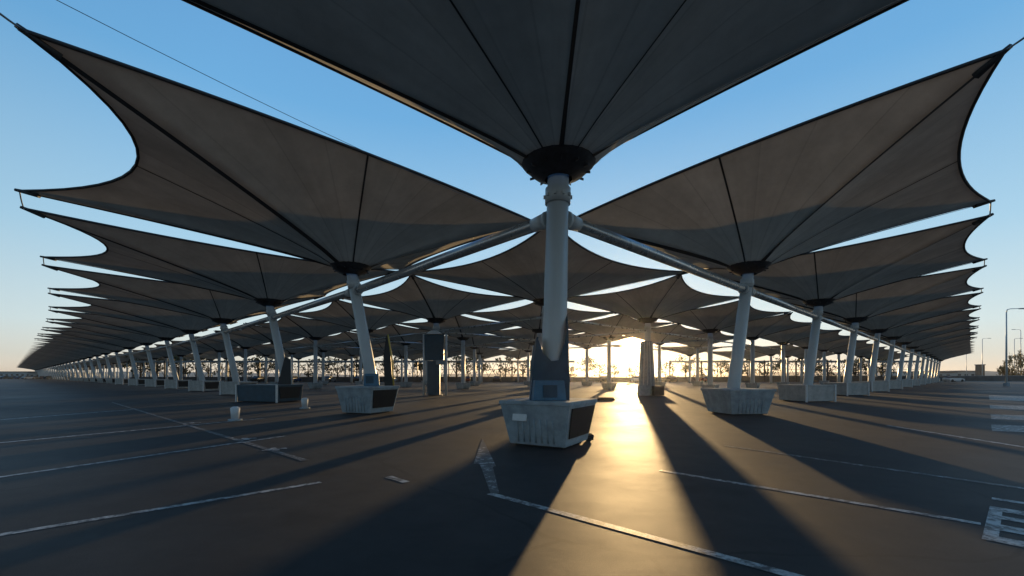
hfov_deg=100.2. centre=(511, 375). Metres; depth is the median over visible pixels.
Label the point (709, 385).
ballast block
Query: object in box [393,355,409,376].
tree
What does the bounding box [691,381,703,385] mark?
ballast block
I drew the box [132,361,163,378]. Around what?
lattice screen
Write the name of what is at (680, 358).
tree
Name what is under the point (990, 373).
hills
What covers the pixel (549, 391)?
door
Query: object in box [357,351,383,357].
funnel canopy
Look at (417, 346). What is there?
funnel canopy
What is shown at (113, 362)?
funnel canopy
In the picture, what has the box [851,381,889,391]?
ballast block
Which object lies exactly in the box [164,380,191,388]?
ballast block
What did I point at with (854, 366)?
tree
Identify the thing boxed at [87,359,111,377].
funnel canopy
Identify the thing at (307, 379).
lattice screen
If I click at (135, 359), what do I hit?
tree
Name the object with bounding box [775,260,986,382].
funnel canopy
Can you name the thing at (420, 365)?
tree
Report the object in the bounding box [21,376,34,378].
parked car
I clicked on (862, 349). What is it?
funnel canopy
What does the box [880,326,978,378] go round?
funnel canopy
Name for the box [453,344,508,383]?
funnel canopy
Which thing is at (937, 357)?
funnel canopy
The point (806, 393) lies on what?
ballast block
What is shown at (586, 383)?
ballast block
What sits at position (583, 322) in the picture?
roof beam
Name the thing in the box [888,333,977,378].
funnel canopy
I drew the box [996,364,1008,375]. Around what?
tall shrub
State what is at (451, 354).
funnel canopy
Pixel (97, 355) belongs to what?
funnel canopy
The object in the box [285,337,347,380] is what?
funnel canopy
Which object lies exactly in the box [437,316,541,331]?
roof beam
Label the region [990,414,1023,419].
painted stripe
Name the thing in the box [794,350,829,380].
funnel canopy
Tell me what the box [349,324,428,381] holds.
funnel canopy
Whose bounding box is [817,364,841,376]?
tree
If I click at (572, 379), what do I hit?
lattice screen
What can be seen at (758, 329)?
funnel canopy
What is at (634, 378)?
parked car
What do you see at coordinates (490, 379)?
lattice screen
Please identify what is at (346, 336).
funnel canopy
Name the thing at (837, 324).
roof beam
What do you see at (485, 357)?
funnel canopy
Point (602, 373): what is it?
tree
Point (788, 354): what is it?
funnel canopy
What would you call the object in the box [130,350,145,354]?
roof beam
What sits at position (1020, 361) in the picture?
tall shrub
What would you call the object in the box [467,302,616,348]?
funnel canopy
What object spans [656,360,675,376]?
tree
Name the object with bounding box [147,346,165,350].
roof beam
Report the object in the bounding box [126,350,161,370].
funnel canopy
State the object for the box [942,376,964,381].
parked car
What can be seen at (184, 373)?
tree
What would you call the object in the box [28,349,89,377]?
funnel canopy
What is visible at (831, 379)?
lattice screen
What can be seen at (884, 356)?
funnel canopy
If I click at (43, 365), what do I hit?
funnel canopy
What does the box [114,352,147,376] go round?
funnel canopy
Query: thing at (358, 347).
roof beam
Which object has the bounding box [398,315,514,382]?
funnel canopy
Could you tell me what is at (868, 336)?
roof beam
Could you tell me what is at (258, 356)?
tree
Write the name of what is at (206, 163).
funnel canopy
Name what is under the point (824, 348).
funnel canopy
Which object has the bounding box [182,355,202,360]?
funnel canopy
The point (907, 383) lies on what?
ballast block
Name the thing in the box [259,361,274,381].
lattice screen
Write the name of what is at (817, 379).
lattice screen
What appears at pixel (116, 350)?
funnel canopy
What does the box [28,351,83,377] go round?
funnel canopy
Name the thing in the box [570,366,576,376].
tree
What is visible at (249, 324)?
roof beam
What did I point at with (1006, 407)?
painted stripe
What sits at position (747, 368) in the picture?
tree
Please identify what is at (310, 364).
tree
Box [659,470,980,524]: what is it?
bay line
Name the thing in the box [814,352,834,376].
funnel canopy
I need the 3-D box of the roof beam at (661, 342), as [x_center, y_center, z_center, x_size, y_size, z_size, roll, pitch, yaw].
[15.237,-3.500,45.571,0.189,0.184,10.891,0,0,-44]
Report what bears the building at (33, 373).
on the ground
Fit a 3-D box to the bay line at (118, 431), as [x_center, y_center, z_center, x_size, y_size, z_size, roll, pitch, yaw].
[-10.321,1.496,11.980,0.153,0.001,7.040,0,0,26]
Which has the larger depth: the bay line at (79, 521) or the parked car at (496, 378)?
the parked car at (496, 378)
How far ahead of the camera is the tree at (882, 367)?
117.91 m
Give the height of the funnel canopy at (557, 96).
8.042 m
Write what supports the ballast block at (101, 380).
on the ground
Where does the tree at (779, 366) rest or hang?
on the ground
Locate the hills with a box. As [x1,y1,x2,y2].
[90,370,1023,376]
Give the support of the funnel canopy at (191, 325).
on the ground
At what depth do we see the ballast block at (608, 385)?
49.20 m
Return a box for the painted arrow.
[474,438,498,492]
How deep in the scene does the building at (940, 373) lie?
224.00 m
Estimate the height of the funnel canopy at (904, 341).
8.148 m
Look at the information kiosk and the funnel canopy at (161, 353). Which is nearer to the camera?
the information kiosk
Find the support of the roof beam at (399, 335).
attached to the funnel canopy at (339, 312)
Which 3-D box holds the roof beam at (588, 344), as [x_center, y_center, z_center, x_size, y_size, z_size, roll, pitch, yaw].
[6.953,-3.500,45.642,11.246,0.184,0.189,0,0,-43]
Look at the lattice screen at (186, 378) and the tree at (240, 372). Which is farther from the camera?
the tree at (240, 372)
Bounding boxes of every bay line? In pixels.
[0,418,263,442]
[0,436,283,476]
[0,481,321,535]
[1,409,130,419]
[111,402,307,460]
[385,476,408,482]
[488,493,803,575]
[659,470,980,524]
[723,445,1023,488]
[886,425,1023,446]
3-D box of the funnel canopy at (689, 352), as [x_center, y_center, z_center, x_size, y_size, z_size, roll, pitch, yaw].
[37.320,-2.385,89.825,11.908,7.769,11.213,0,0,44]
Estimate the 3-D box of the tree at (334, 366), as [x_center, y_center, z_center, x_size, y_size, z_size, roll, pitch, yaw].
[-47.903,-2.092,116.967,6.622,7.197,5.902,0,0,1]
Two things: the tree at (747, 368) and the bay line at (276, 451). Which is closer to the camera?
the bay line at (276, 451)
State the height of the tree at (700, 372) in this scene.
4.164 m
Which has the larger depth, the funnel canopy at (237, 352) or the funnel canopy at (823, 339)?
the funnel canopy at (237, 352)
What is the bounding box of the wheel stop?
[597,397,614,399]
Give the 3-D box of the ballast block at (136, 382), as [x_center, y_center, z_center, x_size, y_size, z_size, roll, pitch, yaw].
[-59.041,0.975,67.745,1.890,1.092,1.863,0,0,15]
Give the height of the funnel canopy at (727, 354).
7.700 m
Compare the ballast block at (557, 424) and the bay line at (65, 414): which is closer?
the ballast block at (557, 424)
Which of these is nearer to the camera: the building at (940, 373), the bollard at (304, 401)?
the bollard at (304, 401)
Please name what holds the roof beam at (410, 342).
attached to the funnel canopy at (339, 312)
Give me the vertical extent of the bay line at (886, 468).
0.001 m
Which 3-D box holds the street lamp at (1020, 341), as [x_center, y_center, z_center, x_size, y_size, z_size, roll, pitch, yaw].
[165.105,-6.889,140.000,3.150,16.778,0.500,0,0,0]
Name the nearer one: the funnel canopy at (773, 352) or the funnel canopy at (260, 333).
the funnel canopy at (260, 333)
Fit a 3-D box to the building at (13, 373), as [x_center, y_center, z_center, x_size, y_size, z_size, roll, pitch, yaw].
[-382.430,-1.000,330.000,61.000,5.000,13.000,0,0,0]
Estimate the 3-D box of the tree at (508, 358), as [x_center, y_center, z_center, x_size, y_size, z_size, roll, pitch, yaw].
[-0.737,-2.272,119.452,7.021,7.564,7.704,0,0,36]
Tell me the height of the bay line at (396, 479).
0.001 m
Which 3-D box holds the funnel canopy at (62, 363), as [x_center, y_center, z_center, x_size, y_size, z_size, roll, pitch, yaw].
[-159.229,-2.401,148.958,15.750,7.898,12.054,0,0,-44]
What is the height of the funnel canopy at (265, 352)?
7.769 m
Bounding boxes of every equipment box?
[364,374,379,385]
[529,380,565,400]
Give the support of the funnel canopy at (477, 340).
on the ballast block at (475, 383)
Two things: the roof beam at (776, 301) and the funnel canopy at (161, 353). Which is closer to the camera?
the roof beam at (776, 301)
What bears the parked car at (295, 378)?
on the ground
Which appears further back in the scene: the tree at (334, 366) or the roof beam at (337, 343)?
the tree at (334, 366)
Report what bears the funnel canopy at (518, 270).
on the ballast block
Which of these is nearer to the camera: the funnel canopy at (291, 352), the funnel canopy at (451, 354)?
the funnel canopy at (291, 352)
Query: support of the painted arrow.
on the ground
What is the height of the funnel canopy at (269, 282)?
7.962 m
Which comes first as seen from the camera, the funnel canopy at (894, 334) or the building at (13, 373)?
the funnel canopy at (894, 334)
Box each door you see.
[366,376,373,382]
[543,385,556,397]
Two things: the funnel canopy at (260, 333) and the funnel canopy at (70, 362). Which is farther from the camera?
the funnel canopy at (70, 362)
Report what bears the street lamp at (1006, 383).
on the ground
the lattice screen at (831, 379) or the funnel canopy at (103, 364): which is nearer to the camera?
the lattice screen at (831, 379)
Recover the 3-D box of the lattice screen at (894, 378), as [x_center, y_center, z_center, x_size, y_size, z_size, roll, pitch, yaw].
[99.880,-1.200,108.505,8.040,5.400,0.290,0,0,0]
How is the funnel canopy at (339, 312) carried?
on the ballast block
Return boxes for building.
[0,371,58,376]
[27,372,86,377]
[885,372,955,375]
[904,371,974,375]
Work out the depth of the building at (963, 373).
254.00 m
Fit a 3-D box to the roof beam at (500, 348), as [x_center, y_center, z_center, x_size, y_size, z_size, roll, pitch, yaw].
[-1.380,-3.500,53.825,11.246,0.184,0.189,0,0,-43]
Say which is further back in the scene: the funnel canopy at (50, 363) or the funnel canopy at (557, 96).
the funnel canopy at (50, 363)
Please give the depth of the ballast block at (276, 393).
24.57 m
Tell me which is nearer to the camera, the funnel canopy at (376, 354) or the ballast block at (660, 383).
the ballast block at (660, 383)
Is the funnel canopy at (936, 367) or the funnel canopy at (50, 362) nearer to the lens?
the funnel canopy at (936, 367)
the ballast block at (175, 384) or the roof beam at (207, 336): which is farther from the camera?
the ballast block at (175, 384)
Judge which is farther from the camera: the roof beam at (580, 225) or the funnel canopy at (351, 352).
the funnel canopy at (351, 352)
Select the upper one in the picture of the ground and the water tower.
the water tower
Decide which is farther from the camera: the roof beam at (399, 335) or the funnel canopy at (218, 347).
the funnel canopy at (218, 347)
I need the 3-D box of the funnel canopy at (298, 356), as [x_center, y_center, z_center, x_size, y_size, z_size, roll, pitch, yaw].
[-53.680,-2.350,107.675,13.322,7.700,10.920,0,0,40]
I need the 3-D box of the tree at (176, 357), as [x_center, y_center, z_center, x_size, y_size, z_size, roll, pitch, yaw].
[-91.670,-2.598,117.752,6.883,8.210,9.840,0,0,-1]
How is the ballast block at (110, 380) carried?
on the ground
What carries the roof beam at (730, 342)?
attached to the funnel canopy at (758, 329)
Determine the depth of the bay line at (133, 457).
7.76 m
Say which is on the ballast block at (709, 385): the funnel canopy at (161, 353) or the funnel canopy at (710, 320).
the funnel canopy at (710, 320)
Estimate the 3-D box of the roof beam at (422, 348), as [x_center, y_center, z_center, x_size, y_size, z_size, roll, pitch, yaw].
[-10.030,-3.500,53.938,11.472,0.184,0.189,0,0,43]
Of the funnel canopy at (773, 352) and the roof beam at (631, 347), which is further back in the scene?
the funnel canopy at (773, 352)
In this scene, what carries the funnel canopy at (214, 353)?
on the ground
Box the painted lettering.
[982,497,1023,546]
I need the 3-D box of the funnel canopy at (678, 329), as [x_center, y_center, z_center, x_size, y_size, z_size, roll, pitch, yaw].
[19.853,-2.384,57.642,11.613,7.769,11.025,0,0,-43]
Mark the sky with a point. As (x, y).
(55, 132)
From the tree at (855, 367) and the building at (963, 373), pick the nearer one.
the tree at (855, 367)
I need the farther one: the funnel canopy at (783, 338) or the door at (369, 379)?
the funnel canopy at (783, 338)
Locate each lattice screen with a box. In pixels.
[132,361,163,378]
[164,361,194,380]
[195,361,224,381]
[227,361,258,381]
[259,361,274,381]
[293,361,321,381]
[325,361,350,381]
[353,361,383,381]
[393,361,416,381]
[417,361,447,381]
[448,361,477,381]
[482,361,510,381]
[511,361,530,381]
[569,361,574,381]
[669,361,700,381]
[701,361,729,381]
[741,361,763,381]
[764,361,795,381]
[795,361,826,381]
[827,361,858,381]
[858,361,886,380]
[890,361,920,379]
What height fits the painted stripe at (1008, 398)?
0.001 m
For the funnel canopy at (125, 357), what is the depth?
123.33 m
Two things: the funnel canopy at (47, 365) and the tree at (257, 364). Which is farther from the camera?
the funnel canopy at (47, 365)
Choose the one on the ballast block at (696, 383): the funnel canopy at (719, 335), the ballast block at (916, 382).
the funnel canopy at (719, 335)
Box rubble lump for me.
[586,433,593,440]
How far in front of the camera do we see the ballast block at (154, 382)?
58.66 m
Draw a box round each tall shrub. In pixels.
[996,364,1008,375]
[1008,352,1019,375]
[1013,350,1023,375]
[1018,354,1023,375]
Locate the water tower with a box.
[974,364,985,375]
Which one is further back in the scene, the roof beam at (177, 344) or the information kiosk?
the roof beam at (177, 344)
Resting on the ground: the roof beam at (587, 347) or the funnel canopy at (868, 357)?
the funnel canopy at (868, 357)
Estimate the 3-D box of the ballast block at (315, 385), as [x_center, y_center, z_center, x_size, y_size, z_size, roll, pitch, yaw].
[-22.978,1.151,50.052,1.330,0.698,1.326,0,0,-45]
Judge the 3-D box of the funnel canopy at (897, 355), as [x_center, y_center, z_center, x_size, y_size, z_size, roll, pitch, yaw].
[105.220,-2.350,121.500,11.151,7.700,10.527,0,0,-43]
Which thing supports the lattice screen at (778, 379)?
on the ground
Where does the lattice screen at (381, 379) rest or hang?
on the ground
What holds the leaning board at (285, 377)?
on the ballast block at (276, 393)
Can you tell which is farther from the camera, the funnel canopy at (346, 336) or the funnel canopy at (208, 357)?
the funnel canopy at (208, 357)
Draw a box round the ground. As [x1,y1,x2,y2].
[0,377,1023,575]
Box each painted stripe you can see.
[989,395,1023,400]
[990,405,1023,409]
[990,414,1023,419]
[991,425,1023,431]
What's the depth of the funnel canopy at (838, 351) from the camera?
80.89 m
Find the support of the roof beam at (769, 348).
attached to the funnel canopy at (783, 338)
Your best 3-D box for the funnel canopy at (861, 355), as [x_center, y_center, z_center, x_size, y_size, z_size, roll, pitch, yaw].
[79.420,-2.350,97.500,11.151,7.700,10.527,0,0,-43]
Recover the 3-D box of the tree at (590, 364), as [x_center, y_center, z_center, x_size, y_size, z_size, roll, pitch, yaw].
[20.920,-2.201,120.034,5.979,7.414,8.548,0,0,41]
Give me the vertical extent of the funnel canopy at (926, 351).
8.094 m
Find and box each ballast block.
[96,378,105,382]
[105,378,120,383]
[115,378,127,384]
[128,379,144,385]
[145,379,168,386]
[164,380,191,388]
[188,380,219,390]
[220,381,257,394]
[235,384,302,402]
[308,383,322,388]
[335,385,399,413]
[399,382,412,386]
[455,383,470,388]
[469,381,480,385]
[499,397,596,448]
[581,381,592,385]
[601,383,616,388]
[655,382,665,386]
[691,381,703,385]
[700,388,775,414]
[701,384,719,387]
[745,383,759,387]
[777,384,835,401]
[823,382,868,395]
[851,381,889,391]
[874,380,902,388]
[895,379,919,385]
[895,380,912,386]
[920,379,925,384]
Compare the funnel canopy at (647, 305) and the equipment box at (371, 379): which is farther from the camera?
the funnel canopy at (647, 305)
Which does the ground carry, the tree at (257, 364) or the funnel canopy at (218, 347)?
the tree at (257, 364)
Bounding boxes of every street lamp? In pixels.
[982,338,990,375]
[1003,308,1023,385]
[1011,329,1020,373]
[1014,338,1021,371]
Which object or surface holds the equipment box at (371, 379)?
on the ballast block at (359, 399)
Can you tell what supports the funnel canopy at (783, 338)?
on the ground
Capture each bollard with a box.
[228,406,242,420]
[299,398,309,408]
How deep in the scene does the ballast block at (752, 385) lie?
49.05 m
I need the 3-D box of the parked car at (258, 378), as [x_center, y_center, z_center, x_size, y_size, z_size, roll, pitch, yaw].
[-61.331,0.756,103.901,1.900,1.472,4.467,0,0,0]
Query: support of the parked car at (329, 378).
on the ground
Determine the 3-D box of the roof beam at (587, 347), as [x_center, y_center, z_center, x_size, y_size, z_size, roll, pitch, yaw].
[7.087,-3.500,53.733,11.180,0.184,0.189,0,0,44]
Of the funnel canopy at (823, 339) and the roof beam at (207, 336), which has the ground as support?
the funnel canopy at (823, 339)
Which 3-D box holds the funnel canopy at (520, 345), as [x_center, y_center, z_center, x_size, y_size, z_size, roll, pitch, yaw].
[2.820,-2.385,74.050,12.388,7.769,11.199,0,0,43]
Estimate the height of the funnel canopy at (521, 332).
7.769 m
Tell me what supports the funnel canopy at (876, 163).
on the ground
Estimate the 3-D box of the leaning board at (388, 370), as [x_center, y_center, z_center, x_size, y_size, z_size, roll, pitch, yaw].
[-5.146,-0.677,17.943,0.485,2.161,0.250,0,0,0]
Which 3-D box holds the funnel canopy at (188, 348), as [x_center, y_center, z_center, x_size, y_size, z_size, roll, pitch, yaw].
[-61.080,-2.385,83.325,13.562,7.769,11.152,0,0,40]
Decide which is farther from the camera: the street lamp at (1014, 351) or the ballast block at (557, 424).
the street lamp at (1014, 351)
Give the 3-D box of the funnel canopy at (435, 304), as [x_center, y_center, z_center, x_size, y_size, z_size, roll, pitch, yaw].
[-5.947,-2.385,33.642,11.613,7.769,11.025,0,0,-43]
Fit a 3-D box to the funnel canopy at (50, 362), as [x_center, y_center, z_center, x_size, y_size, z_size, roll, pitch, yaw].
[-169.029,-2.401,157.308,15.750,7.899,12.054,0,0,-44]
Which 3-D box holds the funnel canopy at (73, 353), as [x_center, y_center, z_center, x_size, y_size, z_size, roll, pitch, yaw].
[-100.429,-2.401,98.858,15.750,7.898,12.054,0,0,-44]
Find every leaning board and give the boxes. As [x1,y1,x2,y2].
[278,356,291,383]
[383,334,393,385]
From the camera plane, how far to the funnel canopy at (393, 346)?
80.35 m
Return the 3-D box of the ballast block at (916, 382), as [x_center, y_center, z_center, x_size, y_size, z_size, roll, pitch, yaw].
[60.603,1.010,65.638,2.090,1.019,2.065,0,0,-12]
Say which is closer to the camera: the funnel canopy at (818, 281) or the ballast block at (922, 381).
the funnel canopy at (818, 281)
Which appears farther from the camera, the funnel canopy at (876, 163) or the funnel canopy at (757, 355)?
the funnel canopy at (757, 355)
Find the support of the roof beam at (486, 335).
attached to the funnel canopy at (532, 310)
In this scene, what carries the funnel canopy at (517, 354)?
on the ground
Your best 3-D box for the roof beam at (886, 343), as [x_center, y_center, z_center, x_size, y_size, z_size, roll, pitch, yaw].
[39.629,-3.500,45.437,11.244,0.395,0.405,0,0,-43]
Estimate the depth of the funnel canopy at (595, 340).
64.61 m
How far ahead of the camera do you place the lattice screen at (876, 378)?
108.44 m
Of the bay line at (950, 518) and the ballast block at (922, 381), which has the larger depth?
the ballast block at (922, 381)
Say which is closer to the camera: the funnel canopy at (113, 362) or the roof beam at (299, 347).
the roof beam at (299, 347)
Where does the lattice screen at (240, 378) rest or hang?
on the ground
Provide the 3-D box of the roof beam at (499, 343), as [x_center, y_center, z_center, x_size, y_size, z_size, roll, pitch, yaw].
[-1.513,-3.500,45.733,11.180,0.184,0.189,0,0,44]
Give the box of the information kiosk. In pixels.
[423,331,446,394]
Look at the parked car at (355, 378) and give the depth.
101.74 m
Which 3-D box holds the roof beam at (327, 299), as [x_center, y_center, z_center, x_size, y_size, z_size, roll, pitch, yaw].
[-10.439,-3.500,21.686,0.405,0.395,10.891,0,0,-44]
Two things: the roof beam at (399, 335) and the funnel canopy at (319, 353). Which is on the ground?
the funnel canopy at (319, 353)
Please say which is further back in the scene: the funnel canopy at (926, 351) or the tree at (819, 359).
the tree at (819, 359)
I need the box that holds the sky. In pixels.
[0,0,1023,375]
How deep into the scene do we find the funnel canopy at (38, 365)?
215.76 m
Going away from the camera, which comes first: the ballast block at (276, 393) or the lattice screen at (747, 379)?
the ballast block at (276, 393)
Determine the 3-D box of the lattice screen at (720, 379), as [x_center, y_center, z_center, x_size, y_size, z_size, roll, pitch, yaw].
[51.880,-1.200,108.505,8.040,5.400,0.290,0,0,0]
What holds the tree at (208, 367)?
on the ground
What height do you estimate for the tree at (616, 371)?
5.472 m
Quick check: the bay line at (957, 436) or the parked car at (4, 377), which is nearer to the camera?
the bay line at (957, 436)
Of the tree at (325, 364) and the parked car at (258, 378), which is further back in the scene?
the tree at (325, 364)
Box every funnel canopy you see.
[0,13,530,373]
[19,192,394,372]
[20,361,55,378]
[20,363,49,375]
[21,359,62,379]
[21,362,53,378]
[22,360,59,379]
[24,358,64,379]
[24,361,57,378]
[25,357,67,379]
[26,355,74,376]
[27,356,70,378]
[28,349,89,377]
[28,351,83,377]
[29,353,78,377]
[31,347,96,377]
[33,340,113,377]
[34,334,160,378]
[37,329,159,378]
[37,344,103,377]
[41,258,321,381]
[42,319,203,378]
[46,307,230,379]
[48,293,266,380]
[57,0,908,445]
[85,359,106,377]
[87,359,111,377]
[91,357,116,377]
[101,356,123,377]
[102,355,130,378]
[110,353,138,376]
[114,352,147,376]
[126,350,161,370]
[136,347,174,378]
[144,344,191,379]
[155,341,211,379]
[171,337,237,380]
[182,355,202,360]
[187,353,217,376]
[194,331,269,380]
[203,350,236,381]
[215,323,305,381]
[224,348,255,380]
[233,346,274,382]
[256,315,354,382]
[256,354,288,358]
[257,343,310,383]
[284,352,311,381]
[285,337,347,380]
[292,300,419,383]
[301,349,339,357]
[322,331,385,380]
[329,345,372,382]
[331,353,358,376]
[342,275,525,394]
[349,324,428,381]
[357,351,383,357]
[371,342,410,353]
[380,350,422,381]
[390,340,454,380]
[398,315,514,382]
[408,346,460,353]
[408,353,422,376]
[413,230,687,349]
[421,352,460,381]
[444,334,510,380]
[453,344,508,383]
[456,349,513,382]
[465,354,499,359]
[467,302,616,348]
[488,327,582,352]
[497,350,531,381]
[498,340,531,380]
[567,274,738,340]
[568,314,674,382]
[569,333,630,380]
[578,37,1023,387]
[625,323,703,381]
[653,346,718,382]
[659,300,790,383]
[673,330,733,380]
[706,203,993,384]
[706,349,757,358]
[719,312,811,382]
[744,352,765,376]
[745,344,799,382]
[760,322,841,381]
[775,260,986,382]
[778,348,804,381]
[789,330,857,372]
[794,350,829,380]
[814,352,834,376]
[817,337,867,380]
[822,289,982,380]
[829,340,879,381]
[843,307,980,380]
[843,345,886,380]
[855,347,888,380]
[863,318,979,379]
[864,350,896,375]
[875,351,900,376]
[879,354,907,376]
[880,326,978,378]
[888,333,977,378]
[898,338,974,378]
[906,342,973,377]
[908,345,973,377]
[916,348,972,377]
[921,350,971,377]
[936,352,970,377]
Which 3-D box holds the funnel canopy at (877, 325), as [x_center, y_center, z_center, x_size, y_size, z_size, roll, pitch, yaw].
[35.625,-2.548,40.491,11.862,8.148,12.196,0,0,-41]
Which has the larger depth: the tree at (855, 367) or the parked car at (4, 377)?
the parked car at (4, 377)
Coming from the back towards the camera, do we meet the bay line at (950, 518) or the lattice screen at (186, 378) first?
the lattice screen at (186, 378)
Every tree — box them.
[122,356,147,376]
[138,358,168,374]
[160,355,193,376]
[170,358,193,376]
[192,358,223,376]
[237,360,255,375]
[247,355,274,374]
[247,357,268,375]
[300,363,318,376]
[306,357,342,373]
[325,356,348,376]
[343,357,362,375]
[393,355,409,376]
[411,358,422,376]
[447,355,472,376]
[457,356,477,375]
[467,357,493,376]
[493,356,516,376]
[515,359,526,376]
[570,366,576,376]
[575,356,597,372]
[590,362,606,376]
[606,362,621,376]
[625,368,638,376]
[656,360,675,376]
[672,355,699,375]
[694,367,706,376]
[714,359,728,376]
[742,360,761,376]
[756,360,775,376]
[772,355,799,376]
[797,358,826,374]
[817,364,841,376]
[840,357,867,376]
[842,358,867,376]
[870,359,897,376]
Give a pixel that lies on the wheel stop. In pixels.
(605, 398)
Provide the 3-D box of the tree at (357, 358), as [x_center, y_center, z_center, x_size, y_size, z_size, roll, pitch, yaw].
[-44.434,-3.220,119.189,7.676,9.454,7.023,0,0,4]
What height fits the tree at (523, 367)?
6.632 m
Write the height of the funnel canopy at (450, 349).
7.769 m
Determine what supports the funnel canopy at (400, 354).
on the ground
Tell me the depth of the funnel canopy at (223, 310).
31.03 m
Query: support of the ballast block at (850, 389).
on the ground
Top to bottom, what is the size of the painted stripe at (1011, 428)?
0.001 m
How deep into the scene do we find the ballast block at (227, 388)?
33.84 m
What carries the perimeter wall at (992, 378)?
on the ground
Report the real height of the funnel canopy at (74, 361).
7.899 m
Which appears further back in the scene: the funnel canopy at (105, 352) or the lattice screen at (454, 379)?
the lattice screen at (454, 379)
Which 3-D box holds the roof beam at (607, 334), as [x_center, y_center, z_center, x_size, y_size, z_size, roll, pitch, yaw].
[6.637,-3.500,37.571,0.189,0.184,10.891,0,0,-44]
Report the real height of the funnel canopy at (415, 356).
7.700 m
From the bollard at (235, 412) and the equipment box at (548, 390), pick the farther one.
the bollard at (235, 412)
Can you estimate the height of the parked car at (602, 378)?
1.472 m
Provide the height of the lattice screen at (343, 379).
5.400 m
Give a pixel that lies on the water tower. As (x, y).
(978, 369)
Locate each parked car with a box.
[0,376,13,378]
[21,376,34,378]
[250,376,267,381]
[293,376,301,381]
[321,376,335,381]
[353,376,362,381]
[493,376,500,381]
[597,376,606,381]
[630,376,638,381]
[664,376,677,381]
[699,376,706,381]
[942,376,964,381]
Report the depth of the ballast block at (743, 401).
16.36 m
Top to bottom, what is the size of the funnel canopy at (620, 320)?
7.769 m
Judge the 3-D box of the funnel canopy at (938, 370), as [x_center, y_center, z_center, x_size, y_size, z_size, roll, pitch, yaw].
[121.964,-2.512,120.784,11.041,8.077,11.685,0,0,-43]
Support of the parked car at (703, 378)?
on the ground
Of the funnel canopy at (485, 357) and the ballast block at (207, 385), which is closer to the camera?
the ballast block at (207, 385)
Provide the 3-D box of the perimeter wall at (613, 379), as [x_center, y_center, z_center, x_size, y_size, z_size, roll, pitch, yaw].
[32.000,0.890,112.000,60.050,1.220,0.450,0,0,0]
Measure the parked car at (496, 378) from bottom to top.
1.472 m
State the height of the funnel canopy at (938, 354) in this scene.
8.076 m
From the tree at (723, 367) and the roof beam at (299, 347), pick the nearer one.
the roof beam at (299, 347)
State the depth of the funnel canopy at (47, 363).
174.53 m
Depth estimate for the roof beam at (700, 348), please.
53.82 m
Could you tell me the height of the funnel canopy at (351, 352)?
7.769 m
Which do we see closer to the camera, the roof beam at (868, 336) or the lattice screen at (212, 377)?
the roof beam at (868, 336)
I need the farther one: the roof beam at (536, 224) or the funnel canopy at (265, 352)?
the funnel canopy at (265, 352)
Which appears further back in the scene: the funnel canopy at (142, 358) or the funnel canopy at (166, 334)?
the funnel canopy at (142, 358)
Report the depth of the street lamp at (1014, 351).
154.93 m
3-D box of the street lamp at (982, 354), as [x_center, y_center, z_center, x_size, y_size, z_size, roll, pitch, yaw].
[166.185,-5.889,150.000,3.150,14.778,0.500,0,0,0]
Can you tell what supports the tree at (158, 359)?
on the ground
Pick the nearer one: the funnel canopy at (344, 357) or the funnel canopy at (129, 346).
the funnel canopy at (129, 346)
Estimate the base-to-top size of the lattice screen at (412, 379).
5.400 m
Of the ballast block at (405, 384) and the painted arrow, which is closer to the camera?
the painted arrow
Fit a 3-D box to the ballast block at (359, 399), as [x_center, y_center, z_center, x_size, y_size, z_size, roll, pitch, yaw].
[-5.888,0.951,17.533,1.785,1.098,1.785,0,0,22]
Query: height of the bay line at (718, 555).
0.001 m
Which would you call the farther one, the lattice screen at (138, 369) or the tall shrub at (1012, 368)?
the tall shrub at (1012, 368)
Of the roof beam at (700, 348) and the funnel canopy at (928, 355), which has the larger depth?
the funnel canopy at (928, 355)
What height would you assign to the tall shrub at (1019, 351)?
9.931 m
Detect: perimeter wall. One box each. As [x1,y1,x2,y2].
[575,377,668,381]
[742,376,1023,380]
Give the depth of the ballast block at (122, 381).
75.31 m
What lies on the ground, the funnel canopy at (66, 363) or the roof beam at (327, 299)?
the funnel canopy at (66, 363)
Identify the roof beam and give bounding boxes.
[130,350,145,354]
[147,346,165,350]
[166,340,189,347]
[191,331,221,341]
[223,316,268,333]
[270,289,349,320]
[284,346,313,349]
[316,340,358,346]
[317,346,404,350]
[353,211,546,294]
[370,332,427,339]
[370,340,461,346]
[407,346,459,350]
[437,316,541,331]
[440,331,534,339]
[464,340,534,346]
[466,346,532,350]
[541,331,644,340]
[568,211,748,293]
[568,319,646,331]
[569,342,607,346]
[569,346,606,348]
[610,340,707,345]
[611,346,658,350]
[651,331,709,340]
[661,345,749,350]
[713,340,752,345]
[751,288,819,319]
[755,346,782,350]
[821,316,856,333]
[857,331,878,341]
[880,339,893,346]
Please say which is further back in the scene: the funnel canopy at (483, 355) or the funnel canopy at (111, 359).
the funnel canopy at (111, 359)
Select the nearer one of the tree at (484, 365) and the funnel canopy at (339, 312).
the funnel canopy at (339, 312)
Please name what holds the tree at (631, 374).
on the ground
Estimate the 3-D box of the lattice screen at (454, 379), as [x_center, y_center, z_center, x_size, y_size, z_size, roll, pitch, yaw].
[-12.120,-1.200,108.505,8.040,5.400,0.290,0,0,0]
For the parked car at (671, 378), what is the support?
on the ground
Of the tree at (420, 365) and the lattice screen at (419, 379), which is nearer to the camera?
the lattice screen at (419, 379)
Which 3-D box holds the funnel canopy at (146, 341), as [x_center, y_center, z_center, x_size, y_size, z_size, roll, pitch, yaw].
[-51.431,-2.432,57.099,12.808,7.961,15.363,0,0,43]
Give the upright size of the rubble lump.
0.170 m

